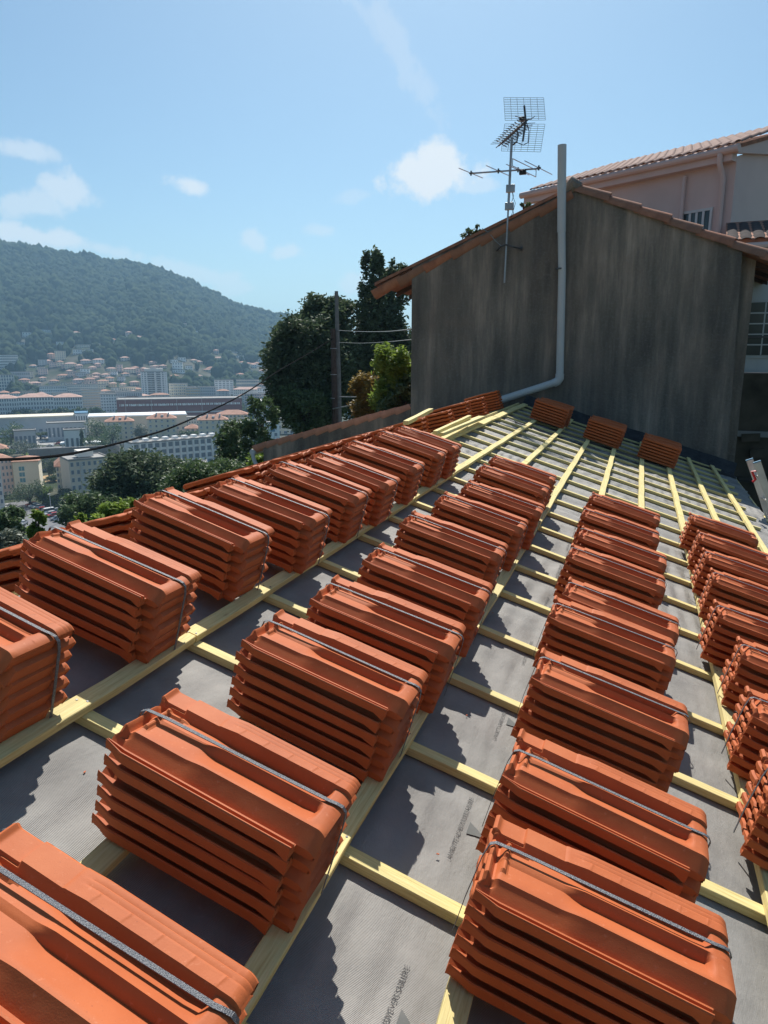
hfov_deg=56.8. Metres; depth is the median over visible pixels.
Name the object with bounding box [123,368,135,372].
house
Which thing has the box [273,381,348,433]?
shrub
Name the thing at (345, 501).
tile stack
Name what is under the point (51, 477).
tree
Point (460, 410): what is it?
tile stack
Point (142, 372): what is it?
windows
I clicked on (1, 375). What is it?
windows
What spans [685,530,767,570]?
tile stack
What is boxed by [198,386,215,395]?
apartment block
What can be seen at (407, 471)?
tile stack
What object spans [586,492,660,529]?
tile stack
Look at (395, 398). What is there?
shrub
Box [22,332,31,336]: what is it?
house
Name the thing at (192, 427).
apartment block
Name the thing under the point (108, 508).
shrub
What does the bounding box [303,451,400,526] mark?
tile stack
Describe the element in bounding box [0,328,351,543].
ground
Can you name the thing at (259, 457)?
shrub
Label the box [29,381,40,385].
house
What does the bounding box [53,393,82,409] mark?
apartment block
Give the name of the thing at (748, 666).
tile stack
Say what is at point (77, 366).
house
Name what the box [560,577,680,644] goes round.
tile stack
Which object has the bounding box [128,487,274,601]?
tile stack
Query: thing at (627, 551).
tile stack
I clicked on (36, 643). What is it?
tile stack
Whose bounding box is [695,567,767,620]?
tile stack
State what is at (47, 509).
parked car
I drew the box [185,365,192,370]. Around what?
house
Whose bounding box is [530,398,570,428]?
tile stack
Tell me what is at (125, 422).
apartment block
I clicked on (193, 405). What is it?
apartment block
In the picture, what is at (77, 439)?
windows
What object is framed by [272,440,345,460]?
tile stack
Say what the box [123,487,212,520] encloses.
tile stack
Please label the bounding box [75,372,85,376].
house
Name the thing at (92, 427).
tree
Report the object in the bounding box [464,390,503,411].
tile stack
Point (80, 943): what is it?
tile stack
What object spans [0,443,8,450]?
apartment block
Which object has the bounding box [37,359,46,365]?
house
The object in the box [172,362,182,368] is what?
house
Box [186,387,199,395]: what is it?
apartment block
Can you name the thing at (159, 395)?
apartment block
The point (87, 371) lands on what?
house
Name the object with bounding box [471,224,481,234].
weed
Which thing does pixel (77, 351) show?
house
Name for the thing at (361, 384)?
shrub
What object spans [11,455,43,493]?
apartment block
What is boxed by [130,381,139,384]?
house
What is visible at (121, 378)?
house
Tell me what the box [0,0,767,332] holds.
sky
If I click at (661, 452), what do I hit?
tile stack
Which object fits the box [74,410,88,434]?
apartment block
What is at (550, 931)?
tile stack
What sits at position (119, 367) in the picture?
house
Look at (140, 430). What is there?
tree
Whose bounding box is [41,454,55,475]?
tree
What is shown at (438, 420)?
tile stack
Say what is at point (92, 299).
hill forest
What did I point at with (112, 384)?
house
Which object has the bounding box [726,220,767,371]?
annex
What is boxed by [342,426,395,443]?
ridge tiles
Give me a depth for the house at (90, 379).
983.22 m
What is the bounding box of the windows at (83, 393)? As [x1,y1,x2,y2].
[82,393,100,406]
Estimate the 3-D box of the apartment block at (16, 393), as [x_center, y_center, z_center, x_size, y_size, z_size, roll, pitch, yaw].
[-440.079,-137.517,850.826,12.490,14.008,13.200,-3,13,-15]
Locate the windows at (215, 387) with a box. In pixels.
[201,387,215,394]
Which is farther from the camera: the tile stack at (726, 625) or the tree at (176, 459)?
the tree at (176, 459)
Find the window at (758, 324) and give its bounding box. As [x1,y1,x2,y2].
[746,299,767,357]
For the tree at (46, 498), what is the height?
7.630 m
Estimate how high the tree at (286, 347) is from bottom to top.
11.498 m
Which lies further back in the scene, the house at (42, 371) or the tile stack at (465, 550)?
the house at (42, 371)
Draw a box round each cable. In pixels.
[0,338,332,460]
[338,329,410,331]
[338,339,410,342]
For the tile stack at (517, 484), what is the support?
on the roof under construction
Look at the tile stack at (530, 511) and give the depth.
4.17 m
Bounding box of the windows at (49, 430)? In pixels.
[47,427,86,436]
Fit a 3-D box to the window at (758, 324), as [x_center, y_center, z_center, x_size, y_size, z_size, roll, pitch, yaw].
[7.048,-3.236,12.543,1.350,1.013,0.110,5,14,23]
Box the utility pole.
[330,291,355,423]
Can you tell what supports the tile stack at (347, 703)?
on the roof under construction
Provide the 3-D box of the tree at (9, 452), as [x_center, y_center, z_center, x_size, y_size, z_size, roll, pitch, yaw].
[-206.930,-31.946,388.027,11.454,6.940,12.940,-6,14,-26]
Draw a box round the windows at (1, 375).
[0,375,13,391]
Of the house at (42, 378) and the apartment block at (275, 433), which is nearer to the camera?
the apartment block at (275, 433)
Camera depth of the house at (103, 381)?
970.74 m
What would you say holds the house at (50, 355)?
on the ground at (53, 372)
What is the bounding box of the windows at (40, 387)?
[39,387,65,394]
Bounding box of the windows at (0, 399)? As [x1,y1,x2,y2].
[0,399,18,414]
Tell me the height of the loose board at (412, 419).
0.036 m
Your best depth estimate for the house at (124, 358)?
1092.30 m
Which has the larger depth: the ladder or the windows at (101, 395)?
the windows at (101, 395)
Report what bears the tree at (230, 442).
on the ground at (53, 372)
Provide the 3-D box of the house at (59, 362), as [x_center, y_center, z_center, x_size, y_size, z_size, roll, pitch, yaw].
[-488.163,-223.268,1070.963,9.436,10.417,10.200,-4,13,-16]
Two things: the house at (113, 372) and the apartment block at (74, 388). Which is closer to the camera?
the apartment block at (74, 388)
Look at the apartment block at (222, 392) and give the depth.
879.45 m
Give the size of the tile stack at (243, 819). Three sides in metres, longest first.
0.501 x 0.249 x 0.247 m
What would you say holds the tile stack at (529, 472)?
on the roof under construction
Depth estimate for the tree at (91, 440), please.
400.64 m
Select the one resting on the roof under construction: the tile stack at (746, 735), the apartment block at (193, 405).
the tile stack at (746, 735)
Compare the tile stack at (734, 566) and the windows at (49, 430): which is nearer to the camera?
the tile stack at (734, 566)
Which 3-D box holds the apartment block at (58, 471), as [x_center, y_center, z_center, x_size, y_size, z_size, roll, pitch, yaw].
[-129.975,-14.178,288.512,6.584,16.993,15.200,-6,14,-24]
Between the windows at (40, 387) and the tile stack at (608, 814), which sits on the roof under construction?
the tile stack at (608, 814)
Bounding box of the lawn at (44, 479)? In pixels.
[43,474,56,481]
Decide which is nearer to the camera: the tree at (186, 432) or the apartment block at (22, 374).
the tree at (186, 432)
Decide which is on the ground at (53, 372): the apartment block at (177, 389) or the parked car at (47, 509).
the apartment block at (177, 389)
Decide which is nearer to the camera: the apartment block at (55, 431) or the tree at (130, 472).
the tree at (130, 472)
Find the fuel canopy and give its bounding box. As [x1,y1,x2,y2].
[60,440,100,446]
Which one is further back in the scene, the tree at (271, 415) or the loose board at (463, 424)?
the tree at (271, 415)
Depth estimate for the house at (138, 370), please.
1039.79 m
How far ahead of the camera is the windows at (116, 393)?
763.30 m
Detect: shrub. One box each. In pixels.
[25,509,48,538]
[73,511,104,522]
[96,497,130,516]
[124,496,137,507]
[153,453,248,492]
[245,448,263,465]
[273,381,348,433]
[346,370,378,417]
[366,341,410,412]
[373,372,410,411]
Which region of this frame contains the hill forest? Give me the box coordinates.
[0,238,297,394]
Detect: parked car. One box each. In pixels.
[31,504,44,508]
[41,507,54,512]
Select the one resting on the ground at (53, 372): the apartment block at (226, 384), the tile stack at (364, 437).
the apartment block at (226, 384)
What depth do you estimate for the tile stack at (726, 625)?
3.30 m
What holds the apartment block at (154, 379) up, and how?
on the ground at (53, 372)
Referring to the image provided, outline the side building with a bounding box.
[249,404,410,463]
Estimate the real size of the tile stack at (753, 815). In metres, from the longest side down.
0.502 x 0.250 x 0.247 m
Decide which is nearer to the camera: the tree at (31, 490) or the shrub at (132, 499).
the shrub at (132, 499)
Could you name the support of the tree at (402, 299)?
on the ground at (53, 372)
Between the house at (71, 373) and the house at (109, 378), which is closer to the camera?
the house at (109, 378)
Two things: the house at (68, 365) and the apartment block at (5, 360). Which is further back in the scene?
the house at (68, 365)
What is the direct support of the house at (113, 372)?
on the ground at (53, 372)
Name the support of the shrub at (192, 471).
on the ground at (53, 372)
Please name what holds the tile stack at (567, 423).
on the roof under construction
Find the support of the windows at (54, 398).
in the apartment block at (69, 401)
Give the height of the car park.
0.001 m
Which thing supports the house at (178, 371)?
on the ground at (53, 372)
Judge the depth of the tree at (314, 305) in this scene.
37.89 m
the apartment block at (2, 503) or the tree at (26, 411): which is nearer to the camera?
the apartment block at (2, 503)
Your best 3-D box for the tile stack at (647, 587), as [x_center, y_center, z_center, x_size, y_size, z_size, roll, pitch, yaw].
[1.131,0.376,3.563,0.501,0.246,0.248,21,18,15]
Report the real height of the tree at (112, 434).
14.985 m
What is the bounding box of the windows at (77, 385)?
[67,385,97,394]
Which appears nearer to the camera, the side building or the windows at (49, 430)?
the side building
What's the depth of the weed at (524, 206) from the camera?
11.82 m
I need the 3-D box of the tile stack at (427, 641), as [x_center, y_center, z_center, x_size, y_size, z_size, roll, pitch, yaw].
[-0.006,0.433,2.365,0.501,0.248,0.248,21,18,13]
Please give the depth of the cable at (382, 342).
20.07 m
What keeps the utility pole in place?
on the ground at (53, 372)
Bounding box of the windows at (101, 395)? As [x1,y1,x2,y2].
[101,395,116,412]
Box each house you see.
[19,378,29,382]
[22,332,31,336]
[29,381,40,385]
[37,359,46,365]
[38,368,47,374]
[39,376,46,380]
[47,353,54,358]
[49,362,56,367]
[56,360,63,366]
[56,374,67,378]
[64,362,76,368]
[67,371,75,376]
[72,349,82,354]
[73,378,83,383]
[75,344,90,347]
[75,364,82,368]
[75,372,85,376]
[80,359,91,363]
[80,369,89,373]
[84,377,94,381]
[92,358,103,363]
[97,379,108,385]
[98,384,105,388]
[100,373,110,376]
[105,367,116,370]
[105,377,113,380]
[108,382,116,386]
[109,371,117,374]
[111,387,119,390]
[116,364,122,371]
[117,376,125,381]
[120,356,129,360]
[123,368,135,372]
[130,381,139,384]
[135,368,141,373]
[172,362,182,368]
[172,369,184,373]
[177,357,185,361]
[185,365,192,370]
[371,176,767,461]
[519,126,767,372]
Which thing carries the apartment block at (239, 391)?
on the ground at (53, 372)
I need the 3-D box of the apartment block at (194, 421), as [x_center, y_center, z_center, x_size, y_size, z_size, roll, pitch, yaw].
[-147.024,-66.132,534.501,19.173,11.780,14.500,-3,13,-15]
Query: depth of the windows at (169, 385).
882.43 m
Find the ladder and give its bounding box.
[746,458,767,518]
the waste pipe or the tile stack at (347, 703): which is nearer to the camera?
the tile stack at (347, 703)
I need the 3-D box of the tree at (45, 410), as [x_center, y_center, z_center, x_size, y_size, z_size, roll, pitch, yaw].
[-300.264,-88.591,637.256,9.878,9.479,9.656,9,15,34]
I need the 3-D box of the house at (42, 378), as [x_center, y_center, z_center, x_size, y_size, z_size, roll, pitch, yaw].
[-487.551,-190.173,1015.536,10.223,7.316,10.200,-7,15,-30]
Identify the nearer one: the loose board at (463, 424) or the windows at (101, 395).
the loose board at (463, 424)
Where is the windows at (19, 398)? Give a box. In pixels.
[19,398,52,408]
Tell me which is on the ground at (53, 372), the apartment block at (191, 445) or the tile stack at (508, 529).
the apartment block at (191, 445)
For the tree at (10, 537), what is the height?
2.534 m
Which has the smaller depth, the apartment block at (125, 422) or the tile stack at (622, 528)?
the tile stack at (622, 528)
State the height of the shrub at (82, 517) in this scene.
2.951 m
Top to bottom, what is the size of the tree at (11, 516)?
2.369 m
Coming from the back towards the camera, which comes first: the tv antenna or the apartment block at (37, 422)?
the apartment block at (37, 422)
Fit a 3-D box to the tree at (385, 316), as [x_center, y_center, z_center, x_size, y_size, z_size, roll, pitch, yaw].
[-0.158,-6.080,41.617,4.495,12.956,3.965,1,13,3]
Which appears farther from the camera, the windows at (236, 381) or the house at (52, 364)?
the house at (52, 364)
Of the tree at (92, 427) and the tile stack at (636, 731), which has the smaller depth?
the tile stack at (636, 731)
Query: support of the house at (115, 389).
on the ground at (53, 372)
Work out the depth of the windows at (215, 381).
913.78 m
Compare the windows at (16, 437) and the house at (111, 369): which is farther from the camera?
the house at (111, 369)
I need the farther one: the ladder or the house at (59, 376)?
the house at (59, 376)
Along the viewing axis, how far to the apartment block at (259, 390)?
836.53 m
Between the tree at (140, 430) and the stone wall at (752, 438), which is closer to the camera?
the stone wall at (752, 438)
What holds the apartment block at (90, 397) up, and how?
on the ground at (53, 372)
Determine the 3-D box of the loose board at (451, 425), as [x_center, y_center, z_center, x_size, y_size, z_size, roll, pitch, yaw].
[0.695,-0.874,7.052,0.045,0.037,1.601,4,14,17]
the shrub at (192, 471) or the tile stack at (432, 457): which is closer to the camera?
the tile stack at (432, 457)
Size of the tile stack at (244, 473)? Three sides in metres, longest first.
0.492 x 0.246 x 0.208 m
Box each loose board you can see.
[403,408,432,424]
[433,415,470,434]
[437,416,484,435]
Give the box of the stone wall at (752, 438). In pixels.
[734,373,767,515]
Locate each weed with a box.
[460,227,473,238]
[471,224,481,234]
[520,202,531,208]
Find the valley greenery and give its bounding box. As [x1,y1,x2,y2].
[0,395,350,418]
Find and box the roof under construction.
[0,395,767,1023]
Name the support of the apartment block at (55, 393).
on the ground at (53, 372)
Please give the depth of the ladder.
7.88 m
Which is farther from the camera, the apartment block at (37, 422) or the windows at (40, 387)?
the windows at (40, 387)
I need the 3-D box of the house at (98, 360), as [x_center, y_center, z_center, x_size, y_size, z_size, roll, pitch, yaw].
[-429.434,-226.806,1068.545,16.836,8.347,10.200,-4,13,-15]
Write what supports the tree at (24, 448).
on the ground at (53, 372)
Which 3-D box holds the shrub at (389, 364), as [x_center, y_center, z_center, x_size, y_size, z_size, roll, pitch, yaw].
[0.216,-1.099,17.221,1.299,5.930,1.345,4,13,19]
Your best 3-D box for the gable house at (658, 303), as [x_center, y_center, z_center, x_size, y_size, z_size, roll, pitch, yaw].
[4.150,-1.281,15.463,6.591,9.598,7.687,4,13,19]
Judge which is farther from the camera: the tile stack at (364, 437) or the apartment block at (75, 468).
the apartment block at (75, 468)
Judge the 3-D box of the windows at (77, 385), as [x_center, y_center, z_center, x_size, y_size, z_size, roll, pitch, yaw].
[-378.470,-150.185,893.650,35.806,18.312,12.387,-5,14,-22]
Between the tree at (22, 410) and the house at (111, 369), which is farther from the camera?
the house at (111, 369)
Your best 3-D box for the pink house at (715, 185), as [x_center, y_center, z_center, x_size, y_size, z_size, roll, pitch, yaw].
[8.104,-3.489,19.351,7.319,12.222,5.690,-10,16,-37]
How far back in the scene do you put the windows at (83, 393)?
732.99 m
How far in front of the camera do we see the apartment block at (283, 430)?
513.32 m
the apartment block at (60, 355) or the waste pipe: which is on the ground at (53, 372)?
the apartment block at (60, 355)
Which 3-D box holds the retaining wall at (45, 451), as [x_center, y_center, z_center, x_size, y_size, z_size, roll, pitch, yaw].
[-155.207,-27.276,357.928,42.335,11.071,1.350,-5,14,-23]
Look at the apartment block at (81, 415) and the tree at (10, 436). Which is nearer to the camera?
the tree at (10, 436)
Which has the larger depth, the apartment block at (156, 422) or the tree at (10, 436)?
the apartment block at (156, 422)
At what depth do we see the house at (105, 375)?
1007.45 m
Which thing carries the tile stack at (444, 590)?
on the roof under construction
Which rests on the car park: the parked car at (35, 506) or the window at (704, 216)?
the parked car at (35, 506)
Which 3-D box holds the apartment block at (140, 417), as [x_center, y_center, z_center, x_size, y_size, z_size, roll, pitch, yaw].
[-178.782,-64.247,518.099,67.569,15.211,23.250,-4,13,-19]
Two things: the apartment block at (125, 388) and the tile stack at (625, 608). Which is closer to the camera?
the tile stack at (625, 608)
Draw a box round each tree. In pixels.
[0,421,23,447]
[0,447,15,455]
[0,504,29,536]
[0,526,26,548]
[4,479,50,502]
[5,439,42,455]
[16,408,24,413]
[23,408,31,413]
[35,485,55,504]
[36,432,46,438]
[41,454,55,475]
[43,408,52,413]
[45,474,56,481]
[55,488,121,525]
[56,487,74,504]
[79,428,84,446]
[81,433,109,445]
[81,446,175,500]
[83,418,105,439]
[91,407,98,412]
[101,422,123,443]
[132,423,148,438]
[135,478,169,499]
[156,452,192,475]
[178,430,198,435]
[211,415,273,466]
[242,394,280,441]
[257,309,359,428]
[294,291,359,358]
[339,288,375,419]
[354,297,410,379]
[357,244,387,340]
[378,257,410,311]
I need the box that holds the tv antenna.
[459,97,551,282]
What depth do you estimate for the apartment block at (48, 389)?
882.99 m
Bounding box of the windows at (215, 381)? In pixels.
[214,381,233,394]
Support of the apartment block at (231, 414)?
on the ground at (53, 372)
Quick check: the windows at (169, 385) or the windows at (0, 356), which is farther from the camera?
the windows at (0, 356)
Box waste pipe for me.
[500,144,566,403]
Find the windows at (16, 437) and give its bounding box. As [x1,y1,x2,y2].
[14,436,36,445]
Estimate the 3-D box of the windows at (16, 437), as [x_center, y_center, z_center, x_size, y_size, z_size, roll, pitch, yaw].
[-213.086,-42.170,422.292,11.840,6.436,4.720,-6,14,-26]
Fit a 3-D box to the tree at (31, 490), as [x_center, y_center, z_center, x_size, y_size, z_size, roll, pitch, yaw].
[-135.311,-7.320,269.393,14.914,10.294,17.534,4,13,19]
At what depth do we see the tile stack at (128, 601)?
2.11 m
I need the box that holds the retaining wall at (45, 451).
[28,445,119,470]
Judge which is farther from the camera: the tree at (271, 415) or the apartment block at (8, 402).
the apartment block at (8, 402)
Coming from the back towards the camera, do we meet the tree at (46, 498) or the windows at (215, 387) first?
the windows at (215, 387)
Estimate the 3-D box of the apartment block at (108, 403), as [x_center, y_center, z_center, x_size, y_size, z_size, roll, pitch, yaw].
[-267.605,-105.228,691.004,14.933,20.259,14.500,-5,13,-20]
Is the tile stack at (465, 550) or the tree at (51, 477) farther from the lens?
the tree at (51, 477)
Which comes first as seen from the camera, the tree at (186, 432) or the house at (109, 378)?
the tree at (186, 432)
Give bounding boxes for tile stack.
[0,543,26,591]
[0,587,75,742]
[0,823,258,1023]
[14,520,201,663]
[83,511,136,539]
[91,688,360,934]
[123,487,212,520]
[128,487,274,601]
[183,461,274,497]
[207,475,332,573]
[226,609,427,781]
[234,449,315,480]
[262,459,372,543]
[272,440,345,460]
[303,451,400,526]
[305,575,465,713]
[310,432,375,453]
[341,439,424,504]
[357,542,492,657]
[373,430,447,487]
[376,417,430,432]
[393,425,461,478]
[393,510,507,601]
[420,409,455,432]
[429,401,473,419]
[431,491,528,570]
[445,815,736,1023]
[454,397,488,416]
[458,479,544,549]
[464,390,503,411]
[472,464,549,504]
[476,728,710,903]
[488,455,556,509]
[510,648,689,792]
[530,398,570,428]
[532,595,677,694]
[541,397,574,426]
[553,543,666,608]
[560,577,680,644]
[570,506,660,550]
[574,525,666,574]
[583,416,625,448]
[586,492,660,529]
[592,415,626,445]
[637,435,681,468]
[645,433,681,446]
[678,512,758,551]
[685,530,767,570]
[689,547,767,594]
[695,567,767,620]
[696,599,767,667]
[717,636,767,711]
[721,686,767,780]
[733,749,767,869]
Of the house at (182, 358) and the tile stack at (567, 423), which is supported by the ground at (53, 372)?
the house at (182, 358)
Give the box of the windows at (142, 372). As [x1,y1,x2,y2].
[141,372,167,393]
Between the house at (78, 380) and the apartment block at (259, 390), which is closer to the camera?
the apartment block at (259, 390)
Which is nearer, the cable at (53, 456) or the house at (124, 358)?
the cable at (53, 456)
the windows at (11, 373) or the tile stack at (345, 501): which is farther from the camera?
the windows at (11, 373)
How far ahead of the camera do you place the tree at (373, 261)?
38.78 m
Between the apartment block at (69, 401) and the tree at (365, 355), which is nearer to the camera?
the tree at (365, 355)
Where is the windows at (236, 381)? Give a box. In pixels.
[236,381,258,385]
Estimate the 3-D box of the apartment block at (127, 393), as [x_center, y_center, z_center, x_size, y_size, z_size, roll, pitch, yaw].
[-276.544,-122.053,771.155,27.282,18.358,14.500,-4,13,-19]
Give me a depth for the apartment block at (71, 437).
412.66 m
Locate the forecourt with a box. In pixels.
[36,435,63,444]
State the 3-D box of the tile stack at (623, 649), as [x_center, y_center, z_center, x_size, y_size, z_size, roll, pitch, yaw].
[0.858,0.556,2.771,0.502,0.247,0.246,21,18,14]
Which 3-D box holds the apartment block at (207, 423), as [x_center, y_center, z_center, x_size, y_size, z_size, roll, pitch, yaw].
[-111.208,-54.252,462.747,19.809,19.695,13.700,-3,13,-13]
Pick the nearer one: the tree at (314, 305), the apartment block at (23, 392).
the tree at (314, 305)
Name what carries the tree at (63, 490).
on the ground at (53, 372)
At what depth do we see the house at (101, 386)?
956.33 m
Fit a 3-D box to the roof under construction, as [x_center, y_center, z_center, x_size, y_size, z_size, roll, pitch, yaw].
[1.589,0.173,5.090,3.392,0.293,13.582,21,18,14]
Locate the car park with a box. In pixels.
[5,501,65,530]
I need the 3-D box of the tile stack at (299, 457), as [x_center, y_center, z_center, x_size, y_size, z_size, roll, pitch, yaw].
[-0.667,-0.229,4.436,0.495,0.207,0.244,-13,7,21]
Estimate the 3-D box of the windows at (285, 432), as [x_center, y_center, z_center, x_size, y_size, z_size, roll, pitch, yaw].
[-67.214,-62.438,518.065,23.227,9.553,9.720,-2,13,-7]
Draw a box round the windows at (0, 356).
[0,356,17,367]
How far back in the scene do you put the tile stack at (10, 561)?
2.39 m
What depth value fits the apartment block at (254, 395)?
758.38 m
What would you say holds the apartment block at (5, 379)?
on the ground at (53, 372)
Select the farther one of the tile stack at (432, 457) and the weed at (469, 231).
the weed at (469, 231)
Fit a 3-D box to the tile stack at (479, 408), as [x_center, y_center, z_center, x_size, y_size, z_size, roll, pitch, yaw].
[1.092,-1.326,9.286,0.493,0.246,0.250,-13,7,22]
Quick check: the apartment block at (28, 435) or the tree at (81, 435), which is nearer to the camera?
the tree at (81, 435)
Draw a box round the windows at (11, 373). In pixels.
[11,373,29,378]
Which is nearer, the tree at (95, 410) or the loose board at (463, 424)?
the loose board at (463, 424)
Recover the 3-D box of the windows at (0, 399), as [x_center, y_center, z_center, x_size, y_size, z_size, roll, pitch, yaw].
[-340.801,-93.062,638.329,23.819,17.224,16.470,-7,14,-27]
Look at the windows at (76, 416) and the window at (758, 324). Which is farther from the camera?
the windows at (76, 416)
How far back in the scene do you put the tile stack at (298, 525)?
2.99 m
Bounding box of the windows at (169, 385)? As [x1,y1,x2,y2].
[169,385,184,396]
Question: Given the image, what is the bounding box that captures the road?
[9,446,123,448]
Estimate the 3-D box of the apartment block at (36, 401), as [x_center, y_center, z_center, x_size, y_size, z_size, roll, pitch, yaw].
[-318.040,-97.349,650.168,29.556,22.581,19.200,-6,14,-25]
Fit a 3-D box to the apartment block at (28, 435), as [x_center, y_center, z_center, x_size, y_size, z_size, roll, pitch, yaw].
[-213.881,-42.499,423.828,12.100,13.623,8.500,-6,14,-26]
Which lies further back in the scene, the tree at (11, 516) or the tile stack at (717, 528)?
the tree at (11, 516)
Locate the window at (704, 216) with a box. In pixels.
[683,207,713,230]
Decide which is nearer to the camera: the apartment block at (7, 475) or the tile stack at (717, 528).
the tile stack at (717, 528)
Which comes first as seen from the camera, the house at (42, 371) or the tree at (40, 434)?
the tree at (40, 434)
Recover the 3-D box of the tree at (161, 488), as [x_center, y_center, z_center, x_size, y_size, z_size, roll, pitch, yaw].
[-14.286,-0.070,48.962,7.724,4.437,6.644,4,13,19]
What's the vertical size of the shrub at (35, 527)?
2.818 m
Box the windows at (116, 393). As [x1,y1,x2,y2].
[116,393,141,395]
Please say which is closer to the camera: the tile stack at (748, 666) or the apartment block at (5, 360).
the tile stack at (748, 666)
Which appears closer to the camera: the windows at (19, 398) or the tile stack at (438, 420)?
the tile stack at (438, 420)
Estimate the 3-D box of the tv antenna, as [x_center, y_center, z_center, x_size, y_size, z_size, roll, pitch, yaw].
[1.942,-4.987,11.315,1.326,2.578,1.230,4,13,19]
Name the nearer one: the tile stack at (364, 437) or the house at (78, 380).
the tile stack at (364, 437)
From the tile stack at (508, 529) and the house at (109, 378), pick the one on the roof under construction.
the tile stack at (508, 529)
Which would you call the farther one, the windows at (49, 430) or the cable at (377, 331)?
the windows at (49, 430)
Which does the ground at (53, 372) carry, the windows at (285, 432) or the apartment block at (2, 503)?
the apartment block at (2, 503)
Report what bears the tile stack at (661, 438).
on the roof under construction
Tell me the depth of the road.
439.35 m
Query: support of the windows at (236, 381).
in the apartment block at (247, 382)
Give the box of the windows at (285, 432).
[279,421,293,433]
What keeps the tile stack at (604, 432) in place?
on the roof under construction
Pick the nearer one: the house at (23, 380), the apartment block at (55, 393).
the apartment block at (55, 393)
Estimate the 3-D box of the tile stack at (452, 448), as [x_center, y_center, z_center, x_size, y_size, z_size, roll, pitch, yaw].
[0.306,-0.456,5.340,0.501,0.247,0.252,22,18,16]
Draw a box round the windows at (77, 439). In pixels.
[64,438,83,446]
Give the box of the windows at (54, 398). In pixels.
[54,398,81,408]
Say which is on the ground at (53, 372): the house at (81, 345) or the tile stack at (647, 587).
the house at (81, 345)
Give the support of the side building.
on the ground at (53, 372)
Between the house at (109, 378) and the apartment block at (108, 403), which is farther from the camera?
the house at (109, 378)
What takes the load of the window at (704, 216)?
in the pink house at (715, 185)
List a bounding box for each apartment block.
[0,355,18,368]
[0,374,14,391]
[0,394,19,414]
[0,413,74,437]
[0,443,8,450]
[0,454,14,494]
[0,467,4,508]
[9,391,19,396]
[10,371,29,378]
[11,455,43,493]
[13,428,36,451]
[17,393,53,410]
[20,391,34,395]
[39,385,66,394]
[46,420,86,440]
[52,392,67,395]
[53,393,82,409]
[54,351,65,361]
[54,458,61,494]
[59,448,107,495]
[63,427,85,446]
[67,384,97,395]
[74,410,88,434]
[81,389,100,408]
[87,411,186,435]
[100,393,116,412]
[104,415,134,442]
[115,390,141,397]
[116,396,241,416]
[119,386,135,390]
[123,433,218,462]
[140,366,167,394]
[146,412,176,437]
[150,393,168,396]
[169,383,186,396]
[184,424,197,430]
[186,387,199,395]
[187,415,200,425]
[197,414,228,433]
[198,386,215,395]
[214,379,233,395]
[217,389,228,395]
[217,410,247,421]
[233,387,260,395]
[236,379,258,387]
[236,420,279,441]
[244,393,264,406]
[257,388,267,392]
[279,417,293,433]
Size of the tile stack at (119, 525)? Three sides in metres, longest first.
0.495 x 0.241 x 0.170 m
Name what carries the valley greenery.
on the ground at (53, 372)
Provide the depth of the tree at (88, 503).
53.93 m
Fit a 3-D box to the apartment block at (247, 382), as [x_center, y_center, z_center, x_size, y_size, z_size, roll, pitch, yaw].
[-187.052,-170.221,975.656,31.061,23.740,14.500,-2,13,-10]
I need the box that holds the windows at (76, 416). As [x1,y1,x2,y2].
[76,416,88,432]
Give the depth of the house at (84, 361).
1063.30 m

